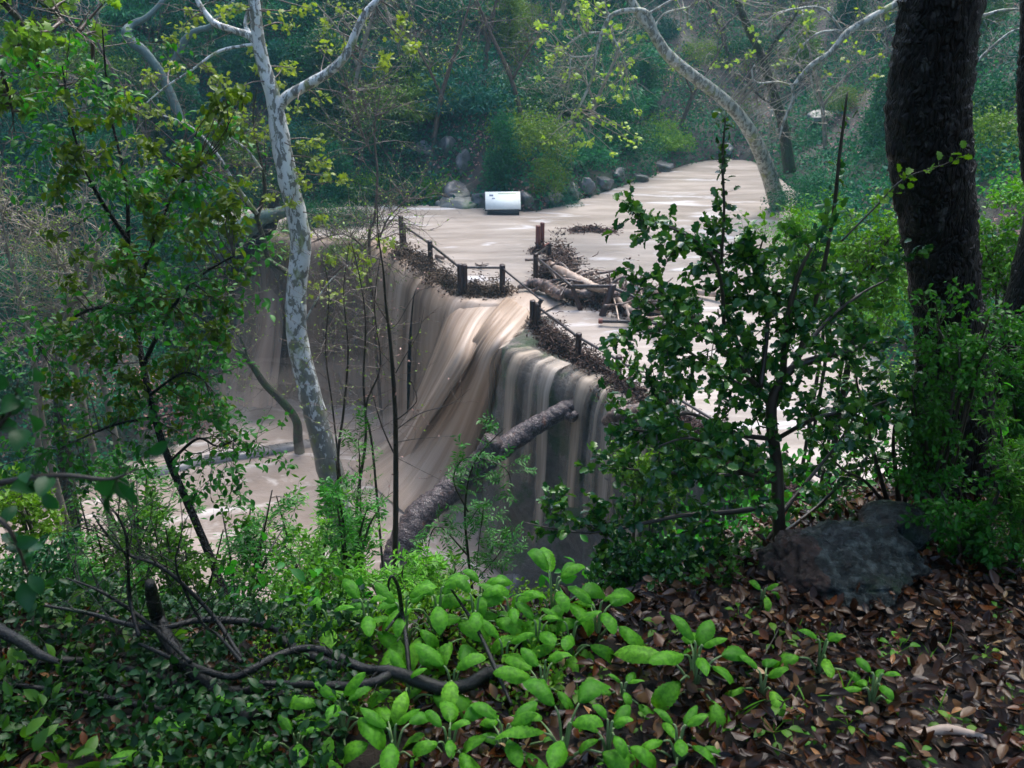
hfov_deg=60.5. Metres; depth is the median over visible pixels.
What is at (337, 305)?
brushwood
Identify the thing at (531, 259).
bare stick
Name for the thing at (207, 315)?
shrub
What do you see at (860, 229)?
shrub
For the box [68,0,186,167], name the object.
bare tree
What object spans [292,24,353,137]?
shrub
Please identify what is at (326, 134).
shrub
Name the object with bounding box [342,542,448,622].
leafy shrub
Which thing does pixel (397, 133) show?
shrub
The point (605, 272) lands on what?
bare stick
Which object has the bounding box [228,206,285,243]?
arched log
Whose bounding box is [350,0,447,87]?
bare tree
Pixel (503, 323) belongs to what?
waterfall
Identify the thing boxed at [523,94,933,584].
holly bush
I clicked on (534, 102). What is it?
shrub
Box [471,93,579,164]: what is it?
shrub
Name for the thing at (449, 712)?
broad leaved plant
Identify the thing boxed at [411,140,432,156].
rock
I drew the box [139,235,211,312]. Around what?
shrub
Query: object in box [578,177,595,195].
rock
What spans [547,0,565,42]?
bare tree
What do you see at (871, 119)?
shrub
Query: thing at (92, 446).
bare tree
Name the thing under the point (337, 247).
shrub
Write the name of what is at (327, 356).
bare sapling
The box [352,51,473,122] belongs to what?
shrub
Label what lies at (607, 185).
rock
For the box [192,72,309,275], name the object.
mossy tree
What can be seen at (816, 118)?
rock
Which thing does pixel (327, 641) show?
broad leaved plant
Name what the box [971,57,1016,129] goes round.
shrub
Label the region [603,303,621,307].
bare stick
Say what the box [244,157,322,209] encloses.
shrub
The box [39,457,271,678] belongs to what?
fallen branch
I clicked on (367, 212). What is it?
shrub
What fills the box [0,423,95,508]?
shrub
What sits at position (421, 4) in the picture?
shrub
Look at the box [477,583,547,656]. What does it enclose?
broad leaved plant
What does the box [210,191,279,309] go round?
black trunk
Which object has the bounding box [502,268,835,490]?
rail fence
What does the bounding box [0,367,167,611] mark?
sprig
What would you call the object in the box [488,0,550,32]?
shrub
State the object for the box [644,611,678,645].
seedling
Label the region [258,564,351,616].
leafy shrub
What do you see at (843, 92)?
shrub
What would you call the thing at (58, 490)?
bare tree
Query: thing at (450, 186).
rock
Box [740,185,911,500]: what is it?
bush
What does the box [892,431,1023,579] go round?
bush
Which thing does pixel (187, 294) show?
shrub
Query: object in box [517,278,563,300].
driftwood log
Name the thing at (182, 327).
shrub
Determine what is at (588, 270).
bare stick
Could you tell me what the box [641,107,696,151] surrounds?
shrub
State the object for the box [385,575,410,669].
dead stalk
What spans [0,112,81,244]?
shrub
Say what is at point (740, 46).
shrub
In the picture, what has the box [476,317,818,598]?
dam wall
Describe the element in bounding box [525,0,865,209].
sycamore tree
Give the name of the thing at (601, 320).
floating rail
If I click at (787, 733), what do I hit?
seedling
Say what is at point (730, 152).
rock
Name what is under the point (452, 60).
bare tree
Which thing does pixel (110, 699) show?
fallen branch
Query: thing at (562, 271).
driftwood log
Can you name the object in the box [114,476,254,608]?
leafy shrub
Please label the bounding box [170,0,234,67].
broken limb
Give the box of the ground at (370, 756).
[0,0,1023,767]
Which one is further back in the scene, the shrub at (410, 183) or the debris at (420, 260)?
the shrub at (410, 183)
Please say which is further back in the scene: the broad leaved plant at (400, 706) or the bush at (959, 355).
the bush at (959, 355)
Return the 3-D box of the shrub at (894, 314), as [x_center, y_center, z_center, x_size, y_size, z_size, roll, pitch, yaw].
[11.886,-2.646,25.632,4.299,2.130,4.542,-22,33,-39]
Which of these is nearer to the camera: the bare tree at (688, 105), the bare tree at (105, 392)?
the bare tree at (105, 392)
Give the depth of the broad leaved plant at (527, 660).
2.35 m
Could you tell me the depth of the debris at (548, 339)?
24.55 m
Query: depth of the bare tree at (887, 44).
45.64 m
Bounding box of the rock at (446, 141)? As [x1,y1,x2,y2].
[439,136,456,157]
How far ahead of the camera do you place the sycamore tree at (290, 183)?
19.46 m
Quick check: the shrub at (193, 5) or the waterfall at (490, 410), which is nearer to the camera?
the waterfall at (490, 410)
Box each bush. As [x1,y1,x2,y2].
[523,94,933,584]
[584,519,701,601]
[599,431,700,558]
[680,541,778,593]
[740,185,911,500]
[786,300,973,525]
[887,358,982,511]
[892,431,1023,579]
[902,276,1023,527]
[971,394,1023,569]
[978,169,1023,335]
[981,280,1023,467]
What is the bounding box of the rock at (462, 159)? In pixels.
[455,149,469,174]
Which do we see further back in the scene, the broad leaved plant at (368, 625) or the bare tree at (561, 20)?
the bare tree at (561, 20)
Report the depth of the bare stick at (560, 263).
31.18 m
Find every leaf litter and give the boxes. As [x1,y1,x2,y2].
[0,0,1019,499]
[0,591,382,767]
[100,473,1017,620]
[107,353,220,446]
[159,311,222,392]
[380,471,1023,767]
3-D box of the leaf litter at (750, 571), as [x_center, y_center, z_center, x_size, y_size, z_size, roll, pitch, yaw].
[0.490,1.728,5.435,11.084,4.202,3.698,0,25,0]
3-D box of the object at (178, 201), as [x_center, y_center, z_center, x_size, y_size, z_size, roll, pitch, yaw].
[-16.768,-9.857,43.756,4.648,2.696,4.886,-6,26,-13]
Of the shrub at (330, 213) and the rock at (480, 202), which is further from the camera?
the rock at (480, 202)
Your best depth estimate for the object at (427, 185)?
42.61 m
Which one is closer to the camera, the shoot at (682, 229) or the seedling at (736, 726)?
the seedling at (736, 726)
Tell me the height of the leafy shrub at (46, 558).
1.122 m
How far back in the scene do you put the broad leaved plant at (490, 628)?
2.49 m
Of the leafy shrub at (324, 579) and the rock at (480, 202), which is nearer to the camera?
the leafy shrub at (324, 579)
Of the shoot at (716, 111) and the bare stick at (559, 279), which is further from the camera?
the bare stick at (559, 279)
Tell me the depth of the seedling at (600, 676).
2.45 m
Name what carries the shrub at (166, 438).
on the ground at (370, 756)
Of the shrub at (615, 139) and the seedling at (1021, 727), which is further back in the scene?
the shrub at (615, 139)
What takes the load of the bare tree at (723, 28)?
on the ground at (370, 756)
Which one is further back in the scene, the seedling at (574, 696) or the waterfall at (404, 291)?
the waterfall at (404, 291)
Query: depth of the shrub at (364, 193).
42.26 m
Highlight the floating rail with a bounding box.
[598,318,664,325]
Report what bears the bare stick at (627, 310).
on the debris at (591, 301)
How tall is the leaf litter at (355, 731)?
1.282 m
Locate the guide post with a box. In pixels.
[535,222,544,245]
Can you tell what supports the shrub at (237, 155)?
on the ground at (370, 756)
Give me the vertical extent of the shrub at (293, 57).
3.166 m
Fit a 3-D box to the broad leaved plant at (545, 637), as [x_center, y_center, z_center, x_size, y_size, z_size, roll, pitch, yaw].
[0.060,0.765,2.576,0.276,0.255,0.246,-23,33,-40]
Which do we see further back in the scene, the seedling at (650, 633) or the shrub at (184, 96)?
the shrub at (184, 96)
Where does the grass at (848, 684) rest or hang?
on the ground at (370, 756)
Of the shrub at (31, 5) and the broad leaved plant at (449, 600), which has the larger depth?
the shrub at (31, 5)
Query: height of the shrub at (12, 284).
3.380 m
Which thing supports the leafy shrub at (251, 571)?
on the ground at (370, 756)
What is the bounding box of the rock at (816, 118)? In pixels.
[807,110,833,123]
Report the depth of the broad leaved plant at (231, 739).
2.29 m
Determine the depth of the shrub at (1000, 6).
45.31 m
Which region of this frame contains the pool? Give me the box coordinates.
[0,378,533,606]
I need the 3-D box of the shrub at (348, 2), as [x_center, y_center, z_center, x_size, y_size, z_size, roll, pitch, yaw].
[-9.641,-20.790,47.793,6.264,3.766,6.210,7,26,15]
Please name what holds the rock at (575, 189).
on the ground at (370, 756)
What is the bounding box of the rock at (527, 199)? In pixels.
[520,191,533,207]
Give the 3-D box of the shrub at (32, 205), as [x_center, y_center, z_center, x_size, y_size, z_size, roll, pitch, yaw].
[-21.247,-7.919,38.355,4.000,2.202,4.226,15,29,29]
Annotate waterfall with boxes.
[220,256,282,407]
[265,232,375,405]
[349,296,529,531]
[365,241,433,434]
[388,294,497,457]
[409,278,516,493]
[484,328,524,483]
[501,349,570,545]
[566,372,646,551]
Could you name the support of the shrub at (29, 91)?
on the ground at (370, 756)
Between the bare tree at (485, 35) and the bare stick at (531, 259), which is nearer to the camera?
the bare stick at (531, 259)
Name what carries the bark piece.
on the leaf litter at (896, 726)
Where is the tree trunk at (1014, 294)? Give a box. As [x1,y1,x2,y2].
[994,0,1023,444]
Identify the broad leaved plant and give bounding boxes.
[106,716,189,767]
[212,693,276,752]
[243,714,341,767]
[281,672,402,767]
[294,597,374,660]
[318,579,408,671]
[343,706,428,767]
[358,582,446,682]
[367,649,471,734]
[382,572,490,670]
[403,701,498,767]
[409,643,486,718]
[431,569,512,646]
[432,577,527,673]
[462,619,533,691]
[462,701,552,767]
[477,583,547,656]
[489,647,577,738]
[491,601,563,669]
[494,678,641,767]
[507,547,605,667]
[532,608,614,685]
[555,586,643,675]
[579,704,655,767]
[602,672,653,719]
[613,615,748,730]
[641,705,720,767]
[724,655,803,719]
[746,580,779,613]
[777,629,862,690]
[844,658,900,714]
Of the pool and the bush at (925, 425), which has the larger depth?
the pool
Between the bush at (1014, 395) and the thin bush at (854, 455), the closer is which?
the thin bush at (854, 455)
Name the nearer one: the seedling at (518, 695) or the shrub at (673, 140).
the seedling at (518, 695)
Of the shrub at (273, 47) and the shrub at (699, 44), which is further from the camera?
the shrub at (699, 44)
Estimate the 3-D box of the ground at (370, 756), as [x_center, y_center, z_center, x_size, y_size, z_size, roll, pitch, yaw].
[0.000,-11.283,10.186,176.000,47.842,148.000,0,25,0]
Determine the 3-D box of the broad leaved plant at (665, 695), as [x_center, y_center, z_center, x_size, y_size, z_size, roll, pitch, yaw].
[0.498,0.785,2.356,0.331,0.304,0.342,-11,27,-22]
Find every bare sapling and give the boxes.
[249,211,403,552]
[281,239,391,568]
[315,204,439,590]
[318,257,433,582]
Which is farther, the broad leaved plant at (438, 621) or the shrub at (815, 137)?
the shrub at (815, 137)
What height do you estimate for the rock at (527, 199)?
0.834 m
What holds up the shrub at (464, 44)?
on the ground at (370, 756)
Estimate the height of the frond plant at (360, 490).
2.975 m
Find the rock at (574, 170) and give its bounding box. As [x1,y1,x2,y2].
[571,161,581,172]
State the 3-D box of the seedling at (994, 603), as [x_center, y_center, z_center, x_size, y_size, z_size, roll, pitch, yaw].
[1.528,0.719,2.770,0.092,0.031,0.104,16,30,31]
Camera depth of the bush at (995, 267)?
6.74 m
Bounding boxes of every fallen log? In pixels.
[377,397,578,583]
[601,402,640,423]
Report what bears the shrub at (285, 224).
on the dam wall at (278, 275)
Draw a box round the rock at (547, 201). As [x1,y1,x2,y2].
[545,190,564,206]
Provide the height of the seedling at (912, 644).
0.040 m
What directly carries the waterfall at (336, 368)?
on the dam wall at (278, 275)
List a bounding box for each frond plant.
[330,406,384,602]
[397,411,536,588]
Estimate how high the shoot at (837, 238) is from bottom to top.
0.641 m
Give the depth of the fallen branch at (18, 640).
2.35 m
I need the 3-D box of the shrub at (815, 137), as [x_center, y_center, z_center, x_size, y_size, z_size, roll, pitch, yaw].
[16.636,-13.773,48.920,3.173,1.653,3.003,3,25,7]
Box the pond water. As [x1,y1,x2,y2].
[212,160,912,486]
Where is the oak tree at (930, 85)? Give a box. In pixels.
[883,0,1004,503]
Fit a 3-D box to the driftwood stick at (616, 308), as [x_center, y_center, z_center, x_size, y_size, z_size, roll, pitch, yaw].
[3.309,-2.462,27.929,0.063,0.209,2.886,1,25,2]
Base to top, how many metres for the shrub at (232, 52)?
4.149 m
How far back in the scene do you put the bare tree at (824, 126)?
45.45 m
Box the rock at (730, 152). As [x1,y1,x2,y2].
[719,143,732,156]
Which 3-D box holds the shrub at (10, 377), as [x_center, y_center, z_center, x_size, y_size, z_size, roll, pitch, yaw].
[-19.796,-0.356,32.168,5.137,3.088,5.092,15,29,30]
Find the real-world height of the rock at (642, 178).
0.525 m
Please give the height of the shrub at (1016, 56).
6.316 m
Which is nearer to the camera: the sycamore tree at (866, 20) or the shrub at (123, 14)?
the sycamore tree at (866, 20)
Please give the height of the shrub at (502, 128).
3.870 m
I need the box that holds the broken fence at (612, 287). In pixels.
[533,242,639,316]
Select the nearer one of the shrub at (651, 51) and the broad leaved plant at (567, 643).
the broad leaved plant at (567, 643)
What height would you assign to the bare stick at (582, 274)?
0.278 m
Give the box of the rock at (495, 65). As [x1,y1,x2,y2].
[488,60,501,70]
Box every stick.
[525,258,589,264]
[531,276,610,291]
[546,261,557,281]
[550,262,577,270]
[559,271,581,296]
[562,269,605,277]
[575,269,622,280]
[583,267,626,275]
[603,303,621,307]
[609,275,636,286]
[613,298,618,320]
[625,291,641,320]
[923,617,932,639]
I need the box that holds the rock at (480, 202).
[471,193,484,207]
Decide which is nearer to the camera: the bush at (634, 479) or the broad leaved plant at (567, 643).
the broad leaved plant at (567, 643)
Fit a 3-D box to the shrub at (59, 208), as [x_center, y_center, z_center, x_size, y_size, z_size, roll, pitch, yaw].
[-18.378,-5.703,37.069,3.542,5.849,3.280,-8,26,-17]
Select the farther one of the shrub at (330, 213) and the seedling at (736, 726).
the shrub at (330, 213)
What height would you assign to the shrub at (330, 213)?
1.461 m
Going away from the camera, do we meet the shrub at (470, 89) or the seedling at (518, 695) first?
the seedling at (518, 695)
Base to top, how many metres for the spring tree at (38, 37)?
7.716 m
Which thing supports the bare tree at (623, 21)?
on the ground at (370, 756)
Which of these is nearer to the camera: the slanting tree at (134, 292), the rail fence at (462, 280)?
the slanting tree at (134, 292)
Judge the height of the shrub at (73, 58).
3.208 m
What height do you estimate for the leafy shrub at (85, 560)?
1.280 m
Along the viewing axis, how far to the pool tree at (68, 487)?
23.95 m
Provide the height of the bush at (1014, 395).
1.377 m
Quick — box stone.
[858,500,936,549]
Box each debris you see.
[383,232,520,304]
[519,307,672,428]
[523,238,545,254]
[525,227,660,320]
[564,222,623,234]
[635,398,800,498]
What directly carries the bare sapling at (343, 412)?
on the ground at (370, 756)
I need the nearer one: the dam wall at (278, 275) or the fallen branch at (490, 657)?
the fallen branch at (490, 657)
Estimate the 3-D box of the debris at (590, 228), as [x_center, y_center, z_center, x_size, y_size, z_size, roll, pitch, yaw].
[3.452,-6.682,37.793,2.772,0.540,1.702,0,25,0]
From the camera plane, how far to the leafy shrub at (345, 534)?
6.47 m
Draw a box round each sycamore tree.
[105,0,421,600]
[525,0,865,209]
[729,0,1019,158]
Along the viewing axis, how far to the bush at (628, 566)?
2.96 m
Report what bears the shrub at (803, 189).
on the ground at (370, 756)
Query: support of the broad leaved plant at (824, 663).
on the ground at (370, 756)
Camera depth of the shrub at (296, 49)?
46.07 m
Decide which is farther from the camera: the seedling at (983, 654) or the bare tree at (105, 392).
the bare tree at (105, 392)
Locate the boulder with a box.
[753,519,930,615]
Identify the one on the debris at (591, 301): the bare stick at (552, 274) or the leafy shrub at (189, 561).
the bare stick at (552, 274)
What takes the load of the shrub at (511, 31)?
on the ground at (370, 756)
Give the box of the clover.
[243,575,565,720]
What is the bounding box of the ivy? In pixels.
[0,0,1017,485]
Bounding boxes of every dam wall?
[213,235,524,413]
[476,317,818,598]
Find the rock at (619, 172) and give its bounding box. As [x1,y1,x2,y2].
[612,167,625,181]
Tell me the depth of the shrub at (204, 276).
40.24 m
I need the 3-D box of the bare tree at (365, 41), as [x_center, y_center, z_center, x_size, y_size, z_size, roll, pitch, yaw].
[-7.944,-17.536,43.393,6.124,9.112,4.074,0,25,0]
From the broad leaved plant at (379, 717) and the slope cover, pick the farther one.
the slope cover
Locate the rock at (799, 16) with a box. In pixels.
[793,9,807,19]
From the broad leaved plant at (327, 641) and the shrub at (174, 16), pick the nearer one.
the broad leaved plant at (327, 641)
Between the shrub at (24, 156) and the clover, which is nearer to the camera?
the clover
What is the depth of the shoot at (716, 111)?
2.76 m
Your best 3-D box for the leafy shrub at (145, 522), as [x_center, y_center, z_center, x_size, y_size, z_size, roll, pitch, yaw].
[-3.568,2.028,8.653,1.228,3.144,1.031,14,29,28]
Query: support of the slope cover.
on the ground at (370, 756)
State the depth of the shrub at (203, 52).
45.53 m
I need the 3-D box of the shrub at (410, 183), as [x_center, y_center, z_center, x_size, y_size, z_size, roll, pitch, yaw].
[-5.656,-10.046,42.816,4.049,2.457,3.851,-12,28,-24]
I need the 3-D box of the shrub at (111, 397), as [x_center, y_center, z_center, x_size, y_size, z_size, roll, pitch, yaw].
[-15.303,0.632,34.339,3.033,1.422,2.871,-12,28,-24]
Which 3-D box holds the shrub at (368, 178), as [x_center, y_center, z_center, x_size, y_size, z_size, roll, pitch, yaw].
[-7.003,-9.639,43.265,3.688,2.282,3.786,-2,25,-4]
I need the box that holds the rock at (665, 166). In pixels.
[656,160,673,171]
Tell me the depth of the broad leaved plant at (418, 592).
2.57 m
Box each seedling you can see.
[494,692,523,727]
[554,677,596,709]
[588,666,608,679]
[633,711,646,732]
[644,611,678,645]
[722,712,754,731]
[724,603,751,625]
[753,623,799,653]
[754,706,803,755]
[804,726,826,748]
[827,706,868,736]
[877,631,920,666]
[894,739,937,767]
[927,710,976,742]
[970,644,1001,662]
[982,601,1010,622]
[987,720,1023,750]
[1000,682,1023,705]
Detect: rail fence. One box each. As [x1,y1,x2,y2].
[398,215,504,295]
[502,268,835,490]
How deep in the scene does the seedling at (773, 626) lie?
2.54 m
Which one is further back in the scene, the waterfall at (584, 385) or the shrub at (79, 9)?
the shrub at (79, 9)
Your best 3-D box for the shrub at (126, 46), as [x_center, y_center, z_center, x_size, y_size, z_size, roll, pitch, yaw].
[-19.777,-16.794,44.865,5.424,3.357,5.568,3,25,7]
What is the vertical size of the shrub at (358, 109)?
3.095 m
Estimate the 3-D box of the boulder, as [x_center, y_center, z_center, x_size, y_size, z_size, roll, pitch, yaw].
[1.124,0.671,2.955,0.598,0.319,0.425,-6,26,-12]
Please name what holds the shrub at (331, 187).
on the ground at (370, 756)
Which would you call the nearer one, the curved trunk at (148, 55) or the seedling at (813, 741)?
the seedling at (813, 741)
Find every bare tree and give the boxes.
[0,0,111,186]
[0,99,181,587]
[0,132,139,560]
[0,153,100,567]
[0,161,150,549]
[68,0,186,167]
[289,0,403,118]
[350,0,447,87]
[379,0,480,147]
[427,0,519,85]
[455,0,571,123]
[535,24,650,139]
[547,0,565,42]
[589,0,653,83]
[644,9,731,125]
[673,0,767,66]
[692,0,846,173]
[773,0,890,147]
[851,0,896,107]
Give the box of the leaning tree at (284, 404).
[152,245,323,454]
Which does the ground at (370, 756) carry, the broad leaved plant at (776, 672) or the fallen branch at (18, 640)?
the broad leaved plant at (776, 672)
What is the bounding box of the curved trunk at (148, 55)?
[121,0,183,124]
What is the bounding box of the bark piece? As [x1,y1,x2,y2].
[907,724,986,739]
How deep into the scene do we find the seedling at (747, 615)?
2.69 m
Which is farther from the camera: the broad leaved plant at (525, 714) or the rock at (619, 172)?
the rock at (619, 172)
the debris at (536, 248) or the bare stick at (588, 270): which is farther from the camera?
the debris at (536, 248)
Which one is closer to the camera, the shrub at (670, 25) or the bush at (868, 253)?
the bush at (868, 253)
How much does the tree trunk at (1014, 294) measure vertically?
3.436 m
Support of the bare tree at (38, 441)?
on the ground at (370, 756)
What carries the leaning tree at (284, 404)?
on the ground at (370, 756)
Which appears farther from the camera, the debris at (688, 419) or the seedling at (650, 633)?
the debris at (688, 419)
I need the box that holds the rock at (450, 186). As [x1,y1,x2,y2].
[442,180,469,197]
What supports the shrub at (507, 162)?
on the ground at (370, 756)
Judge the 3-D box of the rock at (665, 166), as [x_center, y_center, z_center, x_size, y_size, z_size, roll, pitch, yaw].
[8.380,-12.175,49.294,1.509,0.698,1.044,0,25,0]
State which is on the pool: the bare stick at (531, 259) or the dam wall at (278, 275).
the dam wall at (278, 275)
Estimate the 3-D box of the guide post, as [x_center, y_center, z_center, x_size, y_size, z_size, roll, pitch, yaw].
[1.112,-5.343,35.114,0.194,2.207,0.551,14,29,28]
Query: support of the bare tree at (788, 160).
on the ground at (370, 756)
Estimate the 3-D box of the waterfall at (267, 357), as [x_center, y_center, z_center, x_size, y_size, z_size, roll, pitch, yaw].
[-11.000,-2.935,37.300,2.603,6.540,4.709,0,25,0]
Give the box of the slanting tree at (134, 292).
[0,18,297,609]
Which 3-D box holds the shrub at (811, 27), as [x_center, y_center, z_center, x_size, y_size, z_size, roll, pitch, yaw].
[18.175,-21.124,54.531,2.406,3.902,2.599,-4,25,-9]
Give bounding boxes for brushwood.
[263,36,476,426]
[278,184,432,381]
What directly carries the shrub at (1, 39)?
on the ground at (370, 756)
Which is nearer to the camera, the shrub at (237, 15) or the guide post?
the guide post
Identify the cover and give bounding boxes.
[0,382,1023,618]
[0,560,388,767]
[0,570,383,767]
[799,466,1017,556]
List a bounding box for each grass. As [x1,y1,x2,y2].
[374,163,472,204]
[710,618,974,741]
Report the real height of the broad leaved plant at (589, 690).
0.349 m
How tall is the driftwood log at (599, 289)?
0.354 m
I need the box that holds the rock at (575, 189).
[567,182,579,200]
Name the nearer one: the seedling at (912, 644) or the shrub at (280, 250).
the seedling at (912, 644)
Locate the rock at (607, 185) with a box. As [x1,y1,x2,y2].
[597,176,613,190]
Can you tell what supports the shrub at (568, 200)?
on the ground at (370, 756)
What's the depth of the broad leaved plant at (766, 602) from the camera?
2.75 m
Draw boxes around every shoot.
[628,198,724,256]
[710,107,740,253]
[820,92,857,292]
[841,140,972,241]
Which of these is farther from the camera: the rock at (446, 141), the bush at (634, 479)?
the rock at (446, 141)
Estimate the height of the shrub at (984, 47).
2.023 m
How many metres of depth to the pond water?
36.58 m
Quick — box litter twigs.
[381,507,1020,767]
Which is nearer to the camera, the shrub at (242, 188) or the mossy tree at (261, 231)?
the mossy tree at (261, 231)
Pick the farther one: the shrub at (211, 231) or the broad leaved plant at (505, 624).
the shrub at (211, 231)
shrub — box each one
[0,17,13,36]
[0,18,63,65]
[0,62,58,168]
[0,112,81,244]
[0,178,51,226]
[0,227,94,316]
[0,338,51,415]
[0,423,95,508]
[0,461,90,581]
[0,513,151,607]
[0,526,91,605]
[1,0,62,25]
[5,46,56,125]
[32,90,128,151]
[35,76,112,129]
[37,182,125,300]
[40,0,102,40]
[45,16,141,83]
[53,484,188,611]
[65,0,193,30]
[65,446,206,585]
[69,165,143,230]
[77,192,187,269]
[79,20,185,84]
[85,384,159,428]
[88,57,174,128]
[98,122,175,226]
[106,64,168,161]
[108,247,201,327]
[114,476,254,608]
[130,428,183,459]
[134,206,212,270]
[136,566,267,615]
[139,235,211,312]
[140,60,236,121]
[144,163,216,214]
[145,0,203,29]
[149,0,201,65]
[157,71,217,170]
[159,0,275,77]
[160,313,214,350]
[166,303,217,333]
[176,209,242,250]
[176,258,215,302]
[192,171,258,215]
[196,0,284,27]
[197,489,308,606]
[202,108,272,167]
[215,35,261,115]
[241,25,316,88]
[242,0,337,39]
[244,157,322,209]
[251,474,390,600]
[255,513,374,606]
[257,38,302,111]
[258,107,330,157]
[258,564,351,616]
[259,224,314,259]
[275,11,368,69]
[276,219,313,232]
[282,0,382,31]
[289,110,360,172]
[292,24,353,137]
[304,198,329,223]
[306,194,362,229]
[312,138,361,206]
[312,461,391,609]
[320,228,372,261]
[331,64,423,127]
[333,165,393,206]
[334,0,408,38]
[334,199,386,229]
[338,100,424,159]
[338,159,427,207]
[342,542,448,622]
[348,32,419,87]
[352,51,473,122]
[357,152,429,206]
[368,22,463,83]
[374,0,466,32]
[392,545,478,621]
[407,43,525,117]
[414,0,512,29]
[422,23,500,67]
[469,60,556,119]
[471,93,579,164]
[479,108,525,192]
[485,0,537,66]
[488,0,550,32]
[488,147,518,191]
[517,150,576,201]
[518,55,607,114]
[537,11,620,66]
[540,113,620,172]
[545,0,614,34]
[548,180,584,208]
[549,44,663,119]
[565,1,674,78]
[567,0,634,24]
[573,97,670,159]
[628,55,662,119]
[629,0,684,39]
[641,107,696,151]
[674,33,723,65]
[714,25,780,64]
[752,190,852,245]
[760,161,855,218]
[784,12,823,71]
[791,123,831,148]
[801,194,897,267]
[825,81,870,118]
[827,0,871,28]
[843,269,911,337]
[854,54,889,148]
[865,0,897,32]
[865,138,887,171]
[870,97,886,122]
[878,339,913,389]
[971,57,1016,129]
[973,94,1018,180]
[976,27,1015,69]
[976,153,1023,215]
[980,0,1013,34]
[1000,11,1019,80]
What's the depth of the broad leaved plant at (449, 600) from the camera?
2.67 m
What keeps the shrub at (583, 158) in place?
on the ground at (370, 756)
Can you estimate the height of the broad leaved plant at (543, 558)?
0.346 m
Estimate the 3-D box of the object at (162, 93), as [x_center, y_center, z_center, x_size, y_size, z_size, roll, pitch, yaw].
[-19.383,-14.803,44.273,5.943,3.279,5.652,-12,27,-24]
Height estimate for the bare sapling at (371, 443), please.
9.341 m
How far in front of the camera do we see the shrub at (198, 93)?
44.53 m
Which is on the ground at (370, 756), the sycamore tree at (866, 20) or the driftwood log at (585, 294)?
the sycamore tree at (866, 20)
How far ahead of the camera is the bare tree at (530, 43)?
41.94 m
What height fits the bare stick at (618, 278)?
0.729 m
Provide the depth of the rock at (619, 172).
45.69 m
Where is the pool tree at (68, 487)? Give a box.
[2,353,128,569]
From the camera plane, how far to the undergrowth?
44.45 m
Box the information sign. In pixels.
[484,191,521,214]
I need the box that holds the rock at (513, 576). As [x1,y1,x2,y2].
[505,573,525,597]
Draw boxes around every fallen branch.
[0,602,316,747]
[0,622,80,690]
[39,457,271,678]
[44,587,502,702]
[140,572,261,731]
[451,589,512,706]
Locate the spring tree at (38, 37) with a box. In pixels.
[0,0,138,161]
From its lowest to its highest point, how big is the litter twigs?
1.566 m
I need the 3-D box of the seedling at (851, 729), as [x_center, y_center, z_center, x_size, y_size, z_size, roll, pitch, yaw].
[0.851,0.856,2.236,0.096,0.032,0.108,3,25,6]
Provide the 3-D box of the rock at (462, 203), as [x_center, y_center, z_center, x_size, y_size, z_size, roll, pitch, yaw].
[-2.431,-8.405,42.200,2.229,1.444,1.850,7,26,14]
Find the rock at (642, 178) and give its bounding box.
[632,173,648,181]
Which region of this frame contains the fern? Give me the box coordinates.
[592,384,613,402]
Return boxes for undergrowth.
[0,0,1020,485]
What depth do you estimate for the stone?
3.13 m
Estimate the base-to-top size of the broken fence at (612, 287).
2.532 m
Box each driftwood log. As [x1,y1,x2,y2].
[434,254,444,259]
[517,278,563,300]
[549,261,599,292]
[553,283,632,301]
[583,278,607,291]
[615,297,648,317]
[691,289,720,296]
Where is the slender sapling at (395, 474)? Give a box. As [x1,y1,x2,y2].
[354,205,477,574]
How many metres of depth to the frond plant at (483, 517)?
7.27 m
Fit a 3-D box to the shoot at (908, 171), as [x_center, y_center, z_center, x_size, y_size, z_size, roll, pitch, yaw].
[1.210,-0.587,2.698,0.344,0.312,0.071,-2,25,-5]
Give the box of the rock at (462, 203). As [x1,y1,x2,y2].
[438,196,476,208]
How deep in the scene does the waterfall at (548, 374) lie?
25.07 m

